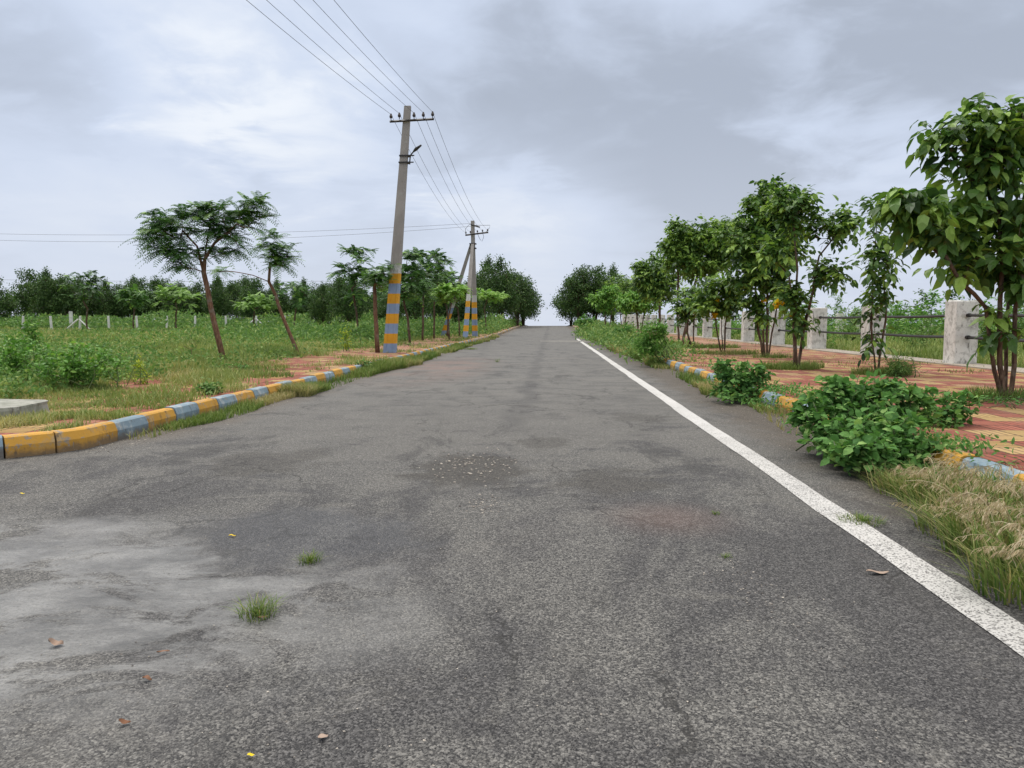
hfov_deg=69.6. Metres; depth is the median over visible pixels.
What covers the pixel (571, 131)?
sky
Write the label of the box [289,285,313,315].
evergreen tree
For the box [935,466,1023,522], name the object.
grass clump
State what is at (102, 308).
evergreen tree
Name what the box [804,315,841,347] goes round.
field shrub
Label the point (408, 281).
feathery tree
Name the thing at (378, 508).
road
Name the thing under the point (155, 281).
evergreen tree
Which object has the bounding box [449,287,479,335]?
feathery tree
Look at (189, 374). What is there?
grass
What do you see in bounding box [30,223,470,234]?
power line
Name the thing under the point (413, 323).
undergrowth
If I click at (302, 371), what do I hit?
pavement
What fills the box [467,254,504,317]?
evergreen tree
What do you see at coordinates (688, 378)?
grass
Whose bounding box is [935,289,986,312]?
field shrub
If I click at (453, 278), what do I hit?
feathery tree
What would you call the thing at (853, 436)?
leafy bush
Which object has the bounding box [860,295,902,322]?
field shrub
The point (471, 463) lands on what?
gravel
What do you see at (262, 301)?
feathery tree
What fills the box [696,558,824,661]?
gravel
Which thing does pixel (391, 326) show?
power pole
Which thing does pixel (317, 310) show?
evergreen tree
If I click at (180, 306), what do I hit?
evergreen tree
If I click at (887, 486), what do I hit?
grass clump
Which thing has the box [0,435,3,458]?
kerb
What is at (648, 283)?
broadleaf tree
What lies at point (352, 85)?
power line
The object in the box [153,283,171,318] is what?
evergreen tree
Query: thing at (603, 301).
broadleaf tree
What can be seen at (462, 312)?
evergreen tree
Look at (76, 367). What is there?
weed bush
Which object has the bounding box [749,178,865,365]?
broadleaf tree
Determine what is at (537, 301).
evergreen tree
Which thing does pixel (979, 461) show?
kerb
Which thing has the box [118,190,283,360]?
feathery tree
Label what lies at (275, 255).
feathery tree
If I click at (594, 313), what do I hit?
evergreen tree
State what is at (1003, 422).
pavement
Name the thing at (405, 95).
power line
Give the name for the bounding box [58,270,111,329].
feathery tree
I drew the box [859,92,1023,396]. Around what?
broadleaf tree
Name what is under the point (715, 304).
broadleaf tree
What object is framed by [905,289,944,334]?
field shrub
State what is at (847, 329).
field shrub
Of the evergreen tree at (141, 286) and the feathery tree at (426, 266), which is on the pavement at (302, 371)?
the feathery tree at (426, 266)
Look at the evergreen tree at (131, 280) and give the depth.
98.74 m
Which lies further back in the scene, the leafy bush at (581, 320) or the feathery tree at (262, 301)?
the feathery tree at (262, 301)
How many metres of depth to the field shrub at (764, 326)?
42.92 m
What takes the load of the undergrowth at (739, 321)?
on the verge land
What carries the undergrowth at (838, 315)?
on the verge land
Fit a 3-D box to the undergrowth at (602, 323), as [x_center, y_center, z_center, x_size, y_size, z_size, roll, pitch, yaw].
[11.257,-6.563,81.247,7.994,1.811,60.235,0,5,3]
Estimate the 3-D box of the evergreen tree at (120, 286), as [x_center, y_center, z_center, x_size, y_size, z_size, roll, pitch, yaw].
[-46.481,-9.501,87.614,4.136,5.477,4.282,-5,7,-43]
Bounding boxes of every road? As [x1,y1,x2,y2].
[0,326,1023,767]
[0,450,75,470]
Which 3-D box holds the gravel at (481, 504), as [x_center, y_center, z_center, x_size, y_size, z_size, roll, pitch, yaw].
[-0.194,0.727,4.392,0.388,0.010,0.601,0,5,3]
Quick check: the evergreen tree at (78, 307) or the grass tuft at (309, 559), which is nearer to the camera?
the grass tuft at (309, 559)
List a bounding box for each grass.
[0,325,501,431]
[127,334,499,439]
[594,336,1023,400]
[603,341,1012,508]
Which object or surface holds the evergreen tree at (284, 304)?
on the field
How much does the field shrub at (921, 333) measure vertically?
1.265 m
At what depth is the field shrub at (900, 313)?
30.76 m
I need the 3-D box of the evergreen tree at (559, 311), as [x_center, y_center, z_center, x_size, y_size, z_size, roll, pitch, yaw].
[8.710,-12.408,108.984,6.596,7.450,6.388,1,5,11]
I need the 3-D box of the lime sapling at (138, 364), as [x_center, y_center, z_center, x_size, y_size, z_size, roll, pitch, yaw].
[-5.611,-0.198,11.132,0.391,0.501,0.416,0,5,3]
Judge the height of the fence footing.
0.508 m
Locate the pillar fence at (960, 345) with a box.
[622,300,1023,363]
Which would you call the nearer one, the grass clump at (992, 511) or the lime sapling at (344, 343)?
the grass clump at (992, 511)
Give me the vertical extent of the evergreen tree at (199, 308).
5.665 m
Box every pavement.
[0,326,514,434]
[576,326,1023,470]
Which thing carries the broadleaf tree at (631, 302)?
on the pavement at (1003, 422)
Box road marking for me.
[577,339,1023,656]
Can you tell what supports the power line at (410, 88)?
attached to the power pole at (391, 326)
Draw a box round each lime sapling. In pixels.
[126,354,152,384]
[336,320,354,351]
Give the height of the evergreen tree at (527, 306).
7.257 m
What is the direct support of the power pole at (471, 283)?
on the pavement at (302, 371)
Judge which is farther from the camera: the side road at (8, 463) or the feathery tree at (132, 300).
the feathery tree at (132, 300)
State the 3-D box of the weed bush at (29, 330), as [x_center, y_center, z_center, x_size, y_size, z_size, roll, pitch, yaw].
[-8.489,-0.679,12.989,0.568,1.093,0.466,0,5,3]
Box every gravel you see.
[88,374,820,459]
[419,447,527,489]
[459,494,508,518]
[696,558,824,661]
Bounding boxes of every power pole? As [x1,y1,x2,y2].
[383,106,433,352]
[441,221,487,337]
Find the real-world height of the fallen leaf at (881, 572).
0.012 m
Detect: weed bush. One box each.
[0,334,64,381]
[14,314,45,360]
[27,338,130,389]
[192,377,226,394]
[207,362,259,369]
[351,358,375,366]
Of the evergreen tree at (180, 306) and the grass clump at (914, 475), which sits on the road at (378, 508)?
the grass clump at (914, 475)
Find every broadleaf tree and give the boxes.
[585,284,624,323]
[601,272,637,323]
[615,290,662,331]
[628,250,682,325]
[655,209,758,343]
[665,284,706,345]
[689,272,744,352]
[705,173,822,356]
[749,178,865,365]
[845,187,911,369]
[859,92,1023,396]
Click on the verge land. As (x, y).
(831, 348)
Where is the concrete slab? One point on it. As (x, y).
(11, 406)
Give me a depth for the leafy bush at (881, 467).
4.96 m
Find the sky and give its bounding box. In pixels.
[0,0,1023,325]
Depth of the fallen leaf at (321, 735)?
1.94 m
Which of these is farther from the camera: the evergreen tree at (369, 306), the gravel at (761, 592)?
the evergreen tree at (369, 306)
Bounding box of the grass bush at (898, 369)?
[872,351,927,377]
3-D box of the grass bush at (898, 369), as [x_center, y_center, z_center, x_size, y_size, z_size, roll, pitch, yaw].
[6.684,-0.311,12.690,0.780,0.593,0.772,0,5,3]
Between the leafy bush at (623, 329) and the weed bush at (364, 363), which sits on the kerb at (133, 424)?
the weed bush at (364, 363)
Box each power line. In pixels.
[4,226,470,241]
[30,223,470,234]
[169,281,287,281]
[248,1,461,229]
[268,1,458,220]
[294,0,470,224]
[313,0,476,224]
[334,0,482,224]
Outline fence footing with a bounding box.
[639,328,1023,373]
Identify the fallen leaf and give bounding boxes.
[48,638,63,644]
[119,718,130,723]
[142,675,151,679]
[318,733,327,737]
[866,569,888,573]
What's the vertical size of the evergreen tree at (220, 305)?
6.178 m
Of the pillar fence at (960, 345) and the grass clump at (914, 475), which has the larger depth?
the pillar fence at (960, 345)
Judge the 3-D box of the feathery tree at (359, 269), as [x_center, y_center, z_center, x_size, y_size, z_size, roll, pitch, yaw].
[-7.023,-4.214,34.254,2.987,4.517,2.658,0,5,3]
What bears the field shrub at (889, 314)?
on the verge land
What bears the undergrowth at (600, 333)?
on the verge land
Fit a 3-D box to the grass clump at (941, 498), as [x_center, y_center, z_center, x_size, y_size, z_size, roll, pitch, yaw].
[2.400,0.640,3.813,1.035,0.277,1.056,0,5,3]
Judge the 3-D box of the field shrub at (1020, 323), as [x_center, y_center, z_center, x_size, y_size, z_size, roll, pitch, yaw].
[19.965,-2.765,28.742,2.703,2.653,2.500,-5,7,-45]
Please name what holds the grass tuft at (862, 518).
on the road at (378, 508)
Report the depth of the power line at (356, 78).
17.12 m
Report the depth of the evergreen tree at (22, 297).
89.38 m
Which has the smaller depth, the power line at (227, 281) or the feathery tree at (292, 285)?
the feathery tree at (292, 285)
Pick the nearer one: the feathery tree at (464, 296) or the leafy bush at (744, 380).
the leafy bush at (744, 380)
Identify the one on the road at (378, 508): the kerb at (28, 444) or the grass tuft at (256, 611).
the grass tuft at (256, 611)
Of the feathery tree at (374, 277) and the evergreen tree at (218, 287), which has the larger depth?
the evergreen tree at (218, 287)
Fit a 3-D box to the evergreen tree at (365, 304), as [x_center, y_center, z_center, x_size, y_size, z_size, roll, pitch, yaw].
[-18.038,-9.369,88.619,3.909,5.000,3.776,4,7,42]
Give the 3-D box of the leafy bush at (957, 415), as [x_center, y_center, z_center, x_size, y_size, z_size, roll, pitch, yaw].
[3.985,0.239,6.740,0.667,0.420,0.566,0,5,3]
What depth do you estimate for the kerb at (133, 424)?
8.58 m
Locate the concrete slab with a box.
[0,399,49,419]
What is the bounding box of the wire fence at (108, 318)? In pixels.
[22,311,343,329]
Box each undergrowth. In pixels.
[0,308,507,328]
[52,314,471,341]
[450,317,521,333]
[571,320,717,367]
[572,319,672,332]
[644,311,1018,335]
[688,368,1021,512]
[835,313,995,333]
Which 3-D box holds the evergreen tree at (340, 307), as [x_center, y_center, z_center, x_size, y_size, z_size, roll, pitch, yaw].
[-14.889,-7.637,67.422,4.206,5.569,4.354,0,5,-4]
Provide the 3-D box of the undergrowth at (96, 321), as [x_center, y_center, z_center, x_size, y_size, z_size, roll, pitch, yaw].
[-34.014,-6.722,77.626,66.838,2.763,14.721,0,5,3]
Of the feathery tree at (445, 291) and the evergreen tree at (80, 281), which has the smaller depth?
the feathery tree at (445, 291)
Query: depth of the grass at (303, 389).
10.91 m
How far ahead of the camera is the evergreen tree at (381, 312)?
69.51 m
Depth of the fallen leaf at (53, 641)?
2.50 m
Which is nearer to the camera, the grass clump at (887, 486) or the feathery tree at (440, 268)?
the grass clump at (887, 486)
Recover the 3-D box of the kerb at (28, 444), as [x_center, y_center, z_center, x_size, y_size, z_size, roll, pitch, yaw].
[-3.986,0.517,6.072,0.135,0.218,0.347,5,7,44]
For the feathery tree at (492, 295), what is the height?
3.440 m
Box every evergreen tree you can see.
[0,277,24,318]
[3,267,48,315]
[24,266,72,317]
[41,273,89,317]
[63,275,103,320]
[87,277,123,320]
[105,281,139,317]
[116,276,162,318]
[125,274,137,285]
[148,275,174,318]
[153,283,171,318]
[158,279,195,319]
[186,280,208,316]
[199,276,234,319]
[207,276,234,313]
[222,280,243,319]
[230,274,260,315]
[230,277,275,318]
[261,276,294,316]
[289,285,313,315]
[292,277,315,322]
[306,281,336,324]
[307,283,330,315]
[326,270,370,322]
[361,288,371,313]
[364,286,384,312]
[370,290,403,319]
[399,271,435,319]
[424,278,461,322]
[451,285,487,321]
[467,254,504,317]
[479,254,526,318]
[504,268,538,325]
[505,276,547,325]
[549,276,588,324]
[555,264,601,318]
[570,263,610,319]
[591,264,627,321]
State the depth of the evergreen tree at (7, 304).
80.77 m
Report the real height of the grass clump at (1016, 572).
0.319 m
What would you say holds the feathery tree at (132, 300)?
on the field
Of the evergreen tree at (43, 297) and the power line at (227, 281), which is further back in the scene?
the power line at (227, 281)
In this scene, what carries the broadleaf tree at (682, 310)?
on the pavement at (1003, 422)
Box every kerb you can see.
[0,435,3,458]
[2,431,54,458]
[50,421,117,452]
[109,325,519,439]
[572,325,1023,489]
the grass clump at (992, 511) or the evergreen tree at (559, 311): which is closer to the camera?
the grass clump at (992, 511)
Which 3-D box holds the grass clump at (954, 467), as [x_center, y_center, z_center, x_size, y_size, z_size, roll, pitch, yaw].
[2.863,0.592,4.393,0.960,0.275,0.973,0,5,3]
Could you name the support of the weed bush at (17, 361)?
on the field
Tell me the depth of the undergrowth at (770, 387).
5.60 m
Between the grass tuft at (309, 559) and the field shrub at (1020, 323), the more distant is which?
the field shrub at (1020, 323)
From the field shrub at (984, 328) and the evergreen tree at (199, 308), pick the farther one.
the evergreen tree at (199, 308)
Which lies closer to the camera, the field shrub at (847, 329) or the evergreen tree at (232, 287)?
the field shrub at (847, 329)
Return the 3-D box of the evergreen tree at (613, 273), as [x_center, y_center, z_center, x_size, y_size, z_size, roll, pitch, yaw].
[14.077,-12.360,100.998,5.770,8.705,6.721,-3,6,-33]
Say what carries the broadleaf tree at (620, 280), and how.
on the verge land
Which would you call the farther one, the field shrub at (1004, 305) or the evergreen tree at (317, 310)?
the evergreen tree at (317, 310)
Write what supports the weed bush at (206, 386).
on the field
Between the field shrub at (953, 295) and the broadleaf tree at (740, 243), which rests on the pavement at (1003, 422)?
the broadleaf tree at (740, 243)
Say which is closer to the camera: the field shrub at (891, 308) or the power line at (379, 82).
the power line at (379, 82)
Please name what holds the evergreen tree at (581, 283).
on the verge land
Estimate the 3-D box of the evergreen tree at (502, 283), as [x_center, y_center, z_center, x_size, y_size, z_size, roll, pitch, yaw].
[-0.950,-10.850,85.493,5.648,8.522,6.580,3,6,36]
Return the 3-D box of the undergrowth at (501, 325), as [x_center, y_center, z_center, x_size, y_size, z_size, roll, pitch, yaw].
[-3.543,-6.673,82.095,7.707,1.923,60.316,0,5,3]
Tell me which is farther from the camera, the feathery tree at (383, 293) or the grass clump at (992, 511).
the feathery tree at (383, 293)
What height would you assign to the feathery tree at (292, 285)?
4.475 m
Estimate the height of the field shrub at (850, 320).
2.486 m
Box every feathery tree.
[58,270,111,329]
[113,284,153,327]
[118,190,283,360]
[152,282,205,327]
[200,228,304,351]
[229,291,280,328]
[274,281,316,325]
[325,243,386,334]
[355,260,407,352]
[370,284,418,302]
[382,249,438,343]
[400,247,455,340]
[412,250,455,338]
[425,282,472,339]
[431,267,462,335]
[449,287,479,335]
[476,288,511,329]
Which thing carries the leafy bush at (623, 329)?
on the pavement at (1003, 422)
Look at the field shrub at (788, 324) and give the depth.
48.85 m
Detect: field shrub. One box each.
[717,316,740,338]
[755,309,769,335]
[785,312,791,333]
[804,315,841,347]
[825,294,860,327]
[833,307,861,342]
[839,298,867,335]
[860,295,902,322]
[886,301,931,341]
[887,303,905,333]
[891,288,936,334]
[900,313,942,349]
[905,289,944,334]
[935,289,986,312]
[977,320,1011,352]
[979,297,1023,332]
[990,302,1023,343]
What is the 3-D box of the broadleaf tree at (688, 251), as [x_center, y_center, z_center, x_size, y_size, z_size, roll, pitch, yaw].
[7.881,-4.242,29.342,4.379,5.496,3.041,2,5,19]
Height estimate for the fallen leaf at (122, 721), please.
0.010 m
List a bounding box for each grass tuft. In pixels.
[223,590,287,622]
[296,548,326,564]
[835,511,885,527]
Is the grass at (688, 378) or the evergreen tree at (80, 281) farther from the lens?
the evergreen tree at (80, 281)
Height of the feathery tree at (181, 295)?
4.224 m
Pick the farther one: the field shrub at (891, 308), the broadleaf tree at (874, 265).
the field shrub at (891, 308)
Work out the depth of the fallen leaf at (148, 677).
2.26 m
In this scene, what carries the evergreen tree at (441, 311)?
on the field
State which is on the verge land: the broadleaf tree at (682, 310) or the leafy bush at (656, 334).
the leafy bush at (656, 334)
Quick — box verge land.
[568,325,1023,367]
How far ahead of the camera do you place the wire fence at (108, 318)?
70.56 m
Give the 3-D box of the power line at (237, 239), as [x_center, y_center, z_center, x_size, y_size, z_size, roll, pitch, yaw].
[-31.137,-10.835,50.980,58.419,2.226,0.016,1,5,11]
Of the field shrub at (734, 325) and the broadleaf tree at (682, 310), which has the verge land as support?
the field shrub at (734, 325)
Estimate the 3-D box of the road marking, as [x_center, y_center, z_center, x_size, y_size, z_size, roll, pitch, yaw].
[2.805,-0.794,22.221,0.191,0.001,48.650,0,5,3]
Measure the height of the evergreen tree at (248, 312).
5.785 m
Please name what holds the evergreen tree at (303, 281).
on the field
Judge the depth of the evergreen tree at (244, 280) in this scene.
97.23 m
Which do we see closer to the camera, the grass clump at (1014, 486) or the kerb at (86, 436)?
the grass clump at (1014, 486)
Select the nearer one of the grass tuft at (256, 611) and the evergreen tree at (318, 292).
the grass tuft at (256, 611)
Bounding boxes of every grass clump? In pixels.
[843,460,964,497]
[867,457,1023,512]
[867,478,1023,542]
[891,490,1023,569]
[918,508,1023,609]
[920,453,1023,503]
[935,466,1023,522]
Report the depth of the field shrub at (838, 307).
64.57 m
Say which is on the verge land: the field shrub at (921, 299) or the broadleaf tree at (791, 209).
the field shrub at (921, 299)
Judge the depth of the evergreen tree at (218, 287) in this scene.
98.36 m
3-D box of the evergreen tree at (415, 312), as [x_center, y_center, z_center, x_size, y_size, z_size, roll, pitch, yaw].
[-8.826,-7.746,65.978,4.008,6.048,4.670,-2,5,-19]
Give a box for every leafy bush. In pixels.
[575,313,597,329]
[611,322,641,337]
[627,318,674,362]
[706,357,775,402]
[783,369,950,476]
[873,463,902,478]
[919,388,987,428]
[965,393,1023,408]
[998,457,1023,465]
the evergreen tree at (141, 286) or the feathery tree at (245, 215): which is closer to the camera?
the feathery tree at (245, 215)

